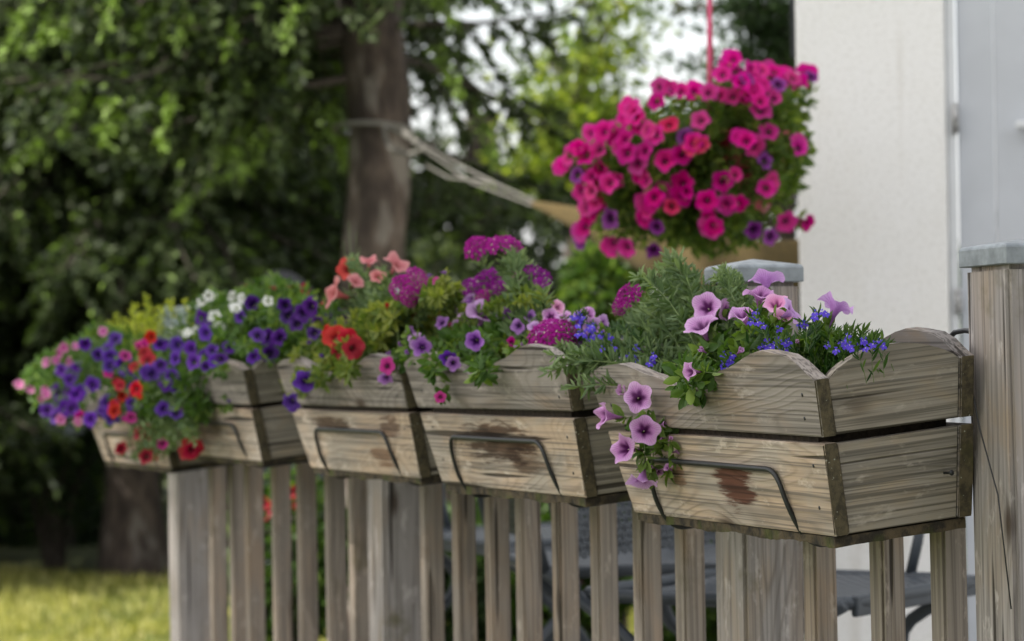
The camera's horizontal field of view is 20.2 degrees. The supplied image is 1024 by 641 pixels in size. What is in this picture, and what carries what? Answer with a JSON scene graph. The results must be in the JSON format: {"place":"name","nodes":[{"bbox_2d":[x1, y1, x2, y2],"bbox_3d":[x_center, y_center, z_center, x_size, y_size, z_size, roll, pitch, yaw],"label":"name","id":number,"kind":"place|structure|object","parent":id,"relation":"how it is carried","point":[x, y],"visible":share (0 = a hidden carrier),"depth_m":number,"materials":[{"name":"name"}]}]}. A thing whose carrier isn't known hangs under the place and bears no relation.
{"place":"outdoors","nodes":[
{"label":"outdoors","id":0,"kind":"place"},
{"bbox_2d":[182,281,203,302],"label":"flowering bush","id":1,"kind":"object","parent":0,"point":[184,285],"visible":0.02,"depth_m":16.86,"materials":[{"name":"green plant"}]},
{"bbox_2d":[0,298,960,640],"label":"lawn","id":2,"kind":"structure","parent":0,"point":[80,558],"depth_m":16.89,"materials":[{"name":"green plant"}]},
{"bbox_2d":[6,384,85,557],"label":"bush","id":3,"kind":"object","parent":2,"relation":"on","point":[39,503],"depth_m":16.94,"materials":[{"name":"green plant"}]},
{"bbox_2d":[0,406,104,575],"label":"bush","id":4,"kind":"object","parent":2,"relation":"on","point":[56,532],"visible":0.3,"depth_m":15.44,"materials":[{"name":"green plant"}]},
{"bbox_2d":[0,458,168,547],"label":"bush","id":5,"kind":"object","parent":2,"relation":"on","point":[92,529],"visible":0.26,"depth_m":18.20,"materials":[{"name":"green plant"}]},
{"bbox_2d":[0,107,218,558],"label":"spruce tree","id":6,"kind":"object","parent":2,"relation":"on","point":[15,402],"visible":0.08,"depth_m":15.33,"materials":[{"name":"green plant"}]},
{"bbox_2d":[0,0,432,580],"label":"spruce tree","id":7,"kind":"object","parent":2,"relation":"on","point":[100,220],"visible":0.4,"depth_m":14.29,"materials":[{"name":"green plant"}]},
{"bbox_2d":[1,79,457,512],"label":"spruce tree","id":8,"kind":"object","parent":2,"relation":"on","point":[344,118],"depth_m":18.93,"materials":[{"name":"green plant"}]},
{"bbox_2d":[0,1,507,554],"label":"spruce tree","id":9,"kind":"object","parent":2,"relation":"on","point":[416,183],"visible":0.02,"depth_m":15.80,"materials":[{"name":"green plant"}]},
{"bbox_2d":[227,465,348,640],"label":"bush","id":10,"kind":"object","parent":2,"relation":"on","point":[321,570],"visible":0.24,"depth_m":8.12,"materials":[{"name":"green plant"}]},
{"bbox_2d":[0,0,607,640],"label":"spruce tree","id":11,"kind":"object","parent":2,"relation":"on","point":[222,74],"visible":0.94,"depth_m":10.88,"materials":[{"name":"green plant"}]},
{"bbox_2d":[331,120,799,292],"bbox_3d":[0.119,-0.407,9.230,0.316,0.760,4.095,-1,-1,-20],"label":"hammock","id":12,"kind":"object","parent":11,"relation":"hanging from","point":[786,251],"visible":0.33,"depth_m":8.73,"materials":[{"name":"fabric"}]},
{"bbox_2d":[260,270,348,574],"bbox_3d":[-0.711,0.550,9.673,0.320,1.459,0.662,-1,-1,-15],"label":"bush","id":13,"kind":"object","parent":2,"relation":"on","point":[286,274],"visible":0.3,"depth_m":9.95,"materials":[{"name":"green plant"}]},
{"bbox_2d":[0,559,633,640],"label":"grass","id":14,"kind":"structure","parent":2,"relation":"on","point":[42,600],"depth_m":13.08,"materials":[{"name":"green plant"}]},
{"bbox_2d":[326,266,432,301],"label":"bush","id":15,"kind":"object","parent":2,"relation":"on","point":[429,271],"depth_m":15.00,"materials":[{"name":"green plant"}]},
{"bbox_2d":[406,231,480,505],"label":"bush","id":16,"kind":"object","parent":2,"relation":"on","point":[428,245],"visible":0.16,"depth_m":13.96,"materials":[{"name":"green plant"}]},
{"bbox_2d":[444,521,485,640],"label":"bush","id":17,"kind":"object","parent":2,"relation":"on","point":[481,606],"visible":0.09,"depth_m":7.92,"materials":[{"name":"green plant"}]},
{"bbox_2d":[297,111,637,514],"bbox_3d":[-0.056,0.173,15.945,2.498,2.671,2.649,-1,-1,0],"label":"spruce tree","id":18,"kind":"object","parent":2,"relation":"on","point":[554,250],"visible":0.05,"depth_m":15.77,"materials":[{"name":"green plant"}]},
{"bbox_2d":[446,491,633,640],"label":"bush","id":19,"kind":"object","parent":2,"relation":"on","point":[585,621],"visible":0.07,"depth_m":8.46,"materials":[{"name":"green plant"}]},
{"bbox_2d":[100,44,996,484],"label":"woodland","id":20,"kind":"object","parent":2,"relation":"on","point":[450,140],"visible":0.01,"depth_m":23.44,"materials":[{"name":"green plant"}]},
{"bbox_2d":[462,0,680,285],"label":"deciduous tree","id":21,"kind":"object","parent":2,"relation":"on","point":[585,103],"visible":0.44,"depth_m":12.95,"materials":[{"name":"green plant"}]},
{"bbox_2d":[164,240,1023,640],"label":"wooden fence","id":22,"kind":"object","parent":2,"relation":"on","point":[774,590],"visible":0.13,"depth_m":4.58,"materials":[{"name":"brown wood"}]},
{"bbox_2d":[103,431,237,473],"bbox_3d":[-0.730,0.274,6.278,0.235,0.090,0.370,-8,2,-22],"label":"wire bracket","id":23,"kind":"object","parent":22,"relation":"attached to","point":[106,443],"visible":0.43,"depth_m":6.21,"materials":[{"name":"black metal"}]},
{"bbox_2d":[83,380,229,472],"bbox_3d":[-0.754,0.213,6.261,0.217,0.205,0.644,-8,2,-22],"label":"planter box","id":24,"kind":"object","parent":23,"relation":"in","point":[173,462],"visible":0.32,"depth_m":6.27,"materials":[{"name":"brown wood"}]},
{"bbox_2d":[12,326,114,431],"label":"petunia plant","id":25,"kind":"object","parent":24,"relation":"in","point":[31,370],"visible":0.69,"depth_m":6.67,"materials":[{"name":"pink plant"}]},
{"bbox_2d":[28,319,220,430],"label":"petunia plant","id":26,"kind":"object","parent":24,"relation":"in","point":[107,357],"visible":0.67,"depth_m":6.20,"materials":[{"name":"purple plant"}]},
{"bbox_2d":[75,335,194,449],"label":"petunia plant","id":27,"kind":"object","parent":24,"relation":"in","point":[130,416],"visible":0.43,"depth_m":5.91,"materials":[{"name":"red plant"}]},
{"bbox_2d":[107,327,182,419],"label":"petunia plant","id":28,"kind":"object","parent":24,"relation":"in","point":[146,355],"visible":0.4,"depth_m":5.81,"materials":[{"name":"red plant"}]},
{"bbox_2d":[106,292,193,354],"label":"sedum plant","id":29,"kind":"object","parent":24,"relation":"in","point":[142,320],"visible":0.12,"depth_m":6.37,"materials":[{"name":"green plant"}]},
{"bbox_2d":[115,380,204,463],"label":"petunia plant","id":30,"kind":"object","parent":24,"relation":"in","point":[191,447],"visible":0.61,"depth_m":5.75,"materials":[{"name":"green plant"}]},
{"bbox_2d":[158,305,193,352],"bbox_3d":[-0.734,0.079,6.257,0.100,0.231,0.496,-1,-1,-15],"label":"dusty miller","id":31,"kind":"object","parent":24,"relation":"in","point":[167,318],"visible":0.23,"depth_m":6.21,"materials":[{"name":"white plant"}]},
{"bbox_2d":[196,421,308,467],"bbox_3d":[-0.486,0.231,5.686,0.235,0.092,0.384,-7,2,-22],"label":"wire bracket","id":32,"kind":"object","parent":22,"relation":"attached to","point":[238,437],"visible":0.32,"depth_m":5.50,"materials":[{"name":"black metal"}]},
{"bbox_2d":[173,352,307,465],"bbox_3d":[-0.514,0.165,5.677,0.217,0.216,0.647,-7,2,-22],"label":"planter box","id":33,"kind":"object","parent":32,"relation":"in","point":[260,418],"visible":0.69,"depth_m":5.41,"materials":[{"name":"brown wood"}]},
{"bbox_2d":[137,309,281,421],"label":"petunia plant","id":34,"kind":"object","parent":33,"relation":"in","point":[209,357],"visible":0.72,"depth_m":5.53,"materials":[{"name":"purple plant"}]},
{"bbox_2d":[142,269,309,342],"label":"petunia plant","id":35,"kind":"object","parent":33,"relation":"in","point":[258,284],"visible":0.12,"depth_m":5.82,"materials":[{"name":"green plant"}]},
{"bbox_2d":[166,283,288,345],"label":"petunia plant","id":36,"kind":"object","parent":33,"relation":"in","point":[214,308],"visible":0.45,"depth_m":5.58,"materials":[{"name":"white plant"}]},
{"bbox_2d":[192,275,346,417],"bbox_3d":[-0.455,0.050,5.479,0.255,0.295,1.003,-1,-1,-15],"label":"petunia plant","id":37,"kind":"object","parent":33,"relation":"in","point":[298,312],"visible":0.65,"depth_m":5.25,"materials":[{"name":"purple plant"}]},
{"bbox_2d":[314,427,442,485],"bbox_3d":[-0.165,0.218,4.904,0.235,0.098,0.384,-7,2,-22],"label":"wire bracket","id":38,"kind":"object","parent":22,"relation":"attached to","point":[382,434],"visible":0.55,"depth_m":4.83,"materials":[{"name":"black metal"}]},
{"bbox_2d":[277,353,441,484],"bbox_3d":[-0.193,0.152,4.894,0.217,0.221,0.641,-7,2,-22],"label":"planter box","id":39,"kind":"object","parent":38,"relation":"in","point":[393,411],"visible":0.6,"depth_m":4.78,"materials":[{"name":"brown wood"}]},
{"bbox_2d":[279,308,349,411],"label":"petunia plant","id":40,"kind":"object","parent":39,"relation":"in","point":[299,379],"visible":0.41,"depth_m":5.00,"materials":[{"name":"purple plant"}]},
{"bbox_2d":[343,231,359,295],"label":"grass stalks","id":41,"kind":"object","parent":39,"relation":"in","point":[350,249],"depth_m":5.26,"materials":[{"name":"green plant"}]},
{"bbox_2d":[320,251,409,324],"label":"petunia plant","id":42,"kind":"object","parent":39,"relation":"in","point":[371,286],"visible":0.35,"depth_m":5.02,"materials":[{"name":"pink plant"}]},
{"bbox_2d":[290,278,461,400],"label":"petunia plant","id":43,"kind":"object","parent":39,"relation":"in","point":[352,343],"visible":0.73,"depth_m":4.74,"materials":[{"name":"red plant"}]},
{"bbox_2d":[397,325,400,347],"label":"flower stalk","id":44,"kind":"object","parent":39,"relation":"in","point":[399,334],"visible":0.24,"depth_m":4.71,"materials":[{"name":"green plant"}]},
{"bbox_2d":[388,266,456,350],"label":"verbena plant","id":45,"kind":"object","parent":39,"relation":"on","point":[407,288],"visible":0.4,"depth_m":4.63,"materials":[{"name":"purple plant"}]},
{"bbox_2d":[449,435,626,507],"bbox_3d":[0.084,0.211,4.297,0.235,0.104,0.384,-7,2,-22],"label":"wire bracket","id":46,"kind":"object","parent":22,"relation":"attached to","point":[512,440],"visible":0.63,"depth_m":4.24,"materials":[{"name":"black metal"}]},
{"bbox_2d":[404,339,630,506],"bbox_3d":[0.056,0.139,4.288,0.217,0.238,0.641,-7,2,-22],"label":"planter box","id":47,"kind":"object","parent":46,"relation":"in","point":[521,399],"visible":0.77,"depth_m":4.15,"materials":[{"name":"brown wood"}]},
{"bbox_2d":[377,324,461,404],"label":"calibrachoa plant","id":48,"kind":"object","parent":47,"relation":"in","point":[418,344],"visible":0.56,"depth_m":4.47,"materials":[{"name":"purple plant"}]},
{"bbox_2d":[415,299,528,388],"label":"petunia plant","id":49,"kind":"object","parent":47,"relation":"in","point":[473,340],"visible":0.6,"depth_m":4.36,"materials":[{"name":"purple plant"}]},
{"bbox_2d":[407,267,564,362],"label":"calibrachoa plant","id":50,"kind":"object","parent":47,"relation":"in","point":[450,311],"visible":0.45,"depth_m":4.44,"materials":[{"name":"green plant"}]},
{"bbox_2d":[459,235,554,343],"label":"verbena plant","id":51,"kind":"object","parent":47,"relation":"in","point":[517,273],"visible":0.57,"depth_m":4.49,"materials":[{"name":"purple plant"}]},
{"bbox_2d":[526,318,589,393],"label":"verbena plant","id":52,"kind":"object","parent":47,"relation":"in","point":[556,335],"visible":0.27,"depth_m":4.08,"materials":[{"name":"purple plant"}]},
{"bbox_2d":[555,307,620,347],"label":"petunia plant","id":53,"kind":"object","parent":47,"relation":"in","point":[601,320],"visible":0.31,"depth_m":4.09,"materials":[{"name":"pink plant"}]},
{"bbox_2d":[649,457,825,546],"bbox_3d":[0.357,0.214,3.634,0.235,0.102,0.384,-7,2,-22],"label":"wire bracket","id":54,"kind":"object","parent":22,"relation":"attached to","point":[772,472],"visible":0.47,"depth_m":3.54,"materials":[{"name":"black metal"}]},
{"bbox_2d":[590,327,973,547],"bbox_3d":[0.329,0.140,3.624,0.218,0.240,0.644,-7,2,-22],"label":"planter box","id":55,"kind":"object","parent":54,"relation":"in","point":[887,454],"visible":0.91,"depth_m":3.38,"materials":[{"name":"brown wood"}]},
{"bbox_2d":[569,305,666,374],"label":"lobelia plant","id":56,"kind":"object","parent":55,"relation":"in","point":[581,317],"visible":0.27,"depth_m":3.99,"materials":[{"name":"blue plant"}]},
{"bbox_2d":[537,246,722,400],"bbox_3d":[0.164,0.016,3.954,0.263,0.238,0.488,-1,-1,0],"label":"plant","id":57,"kind":"object","parent":55,"relation":"in","point":[669,313],"visible":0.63,"depth_m":3.88,"materials":[{"name":"green plant"}]},
{"bbox_2d":[593,381,682,489],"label":"petunia plant","id":58,"kind":"object","parent":55,"relation":"in","point":[648,433],"visible":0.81,"depth_m":3.69,"materials":[{"name":"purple plant"}]},
{"bbox_2d":[709,262,760,361],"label":"plant","id":59,"kind":"object","parent":55,"relation":"in","point":[731,282],"visible":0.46,"depth_m":3.76,"materials":[{"name":"green plant"}]},
{"bbox_2d":[661,268,853,409],"bbox_3d":[0.301,0.031,3.653,0.234,0.196,0.391,-1,-1,0],"label":"petunia plant","id":60,"kind":"object","parent":55,"relation":"in","point":[699,369],"visible":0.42,"depth_m":3.60,"materials":[{"name":"purple plant"}]},
{"bbox_2d":[715,301,895,388],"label":"lobelia plant","id":61,"kind":"object","parent":55,"relation":"in","point":[842,347],"visible":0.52,"depth_m":3.44,"materials":[{"name":"blue plant"}]},
{"bbox_2d":[950,328,968,336],"bbox_3d":[0.559,0.034,3.533,0.007,0.050,0.129,-1,-1,-22],"label":"cable loop","id":62,"kind":"object","parent":22,"relation":"attached to","point":[953,333],"visible":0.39,"depth_m":3.54,"materials":[{"name":"rubber"}]},
{"bbox_2d":[554,239,653,628],"bbox_3d":[0.306,0.482,9.495,0.371,1.560,0.303,-1,-1,0],"label":"bush","id":63,"kind":"object","parent":2,"relation":"on","point":[596,264],"visible":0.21,"depth_m":9.44,"materials":[{"name":"green plant"}]},
{"bbox_2d":[622,532,716,640],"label":"bush","id":64,"kind":"object","parent":2,"relation":"on","point":[711,628],"visible":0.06,"depth_m":8.31,"materials":[{"name":"green plant"}]},
{"bbox_2d":[621,0,802,543],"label":"deciduous tree","id":65,"kind":"object","parent":2,"relation":"on","point":[765,24],"visible":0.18,"depth_m":11.98,"materials":[{"name":"green plant"}]},
{"bbox_2d":[313,0,996,290],"label":"sky","id":66,"kind":"structure","parent":0,"point":[689,41],"materials":[{"name":"white"}]},
{"bbox_2d":[690,0,789,213],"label":"hanging pot","id":67,"kind":"object","parent":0,"point":[710,78],"visible":0.14,"depth_m":6.08,"materials":[{"name":"pink plastic"}]},
{"bbox_2d":[583,116,718,214],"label":"petunia plant","id":68,"kind":"object","parent":67,"relation":"in","point":[671,206],"visible":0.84,"depth_m":5.90,"materials":[{"name":"pink plant"}]},
{"bbox_2d":[551,50,818,260],"bbox_3d":[0.373,-0.341,6.090,0.582,0.435,0.444,-1,-1,0],"label":"petunia plant","id":69,"kind":"object","parent":67,"relation":"in","point":[704,228],"visible":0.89,"depth_m":5.98,"materials":[{"name":"pink plant"}]},
{"bbox_2d":[571,49,807,243],"bbox_3d":[0.367,-0.366,6.042,0.491,0.398,0.319,-1,-1,0],"label":"petunia plant","id":70,"kind":"object","parent":67,"relation":"in","point":[799,145],"visible":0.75,"depth_m":5.95,"materials":[{"name":"pink plant"}]},
{"bbox_2d":[570,70,817,258],"bbox_3d":[0.388,-0.330,6.069,0.536,0.404,0.349,-1,-1,0],"label":"petunia plant","id":71,"kind":"object","parent":67,"relation":"in","point":[752,230],"visible":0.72,"depth_m":5.97,"materials":[{"name":"purple plant"}]},
{"bbox_2d":[790,0,1023,640],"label":"house","id":72,"kind":"structure","parent":0,"point":[878,240],"depth_m":6.60,"materials":[{"name":"paint"}]},
{"bbox_2d":[956,0,1023,640],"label":"door","id":73,"kind":"structure","parent":72,"relation":"in","point":[977,33],"depth_m":6.59,"materials":[{"name":"paint"}]},
{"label":"terrace","id":74,"kind":"structure","parent":0,"visible":0},
{"bbox_2d":[442,483,705,640],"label":"patio chair","id":75,"kind":"object","parent":74,"relation":"on","point":[546,535],"visible":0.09,"depth_m":6.56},
{"bbox_2d":[476,497,715,640],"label":"patio chair","id":76,"kind":"object","parent":74,"relation":"on","point":[625,564],"visible":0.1,"depth_m":5.64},
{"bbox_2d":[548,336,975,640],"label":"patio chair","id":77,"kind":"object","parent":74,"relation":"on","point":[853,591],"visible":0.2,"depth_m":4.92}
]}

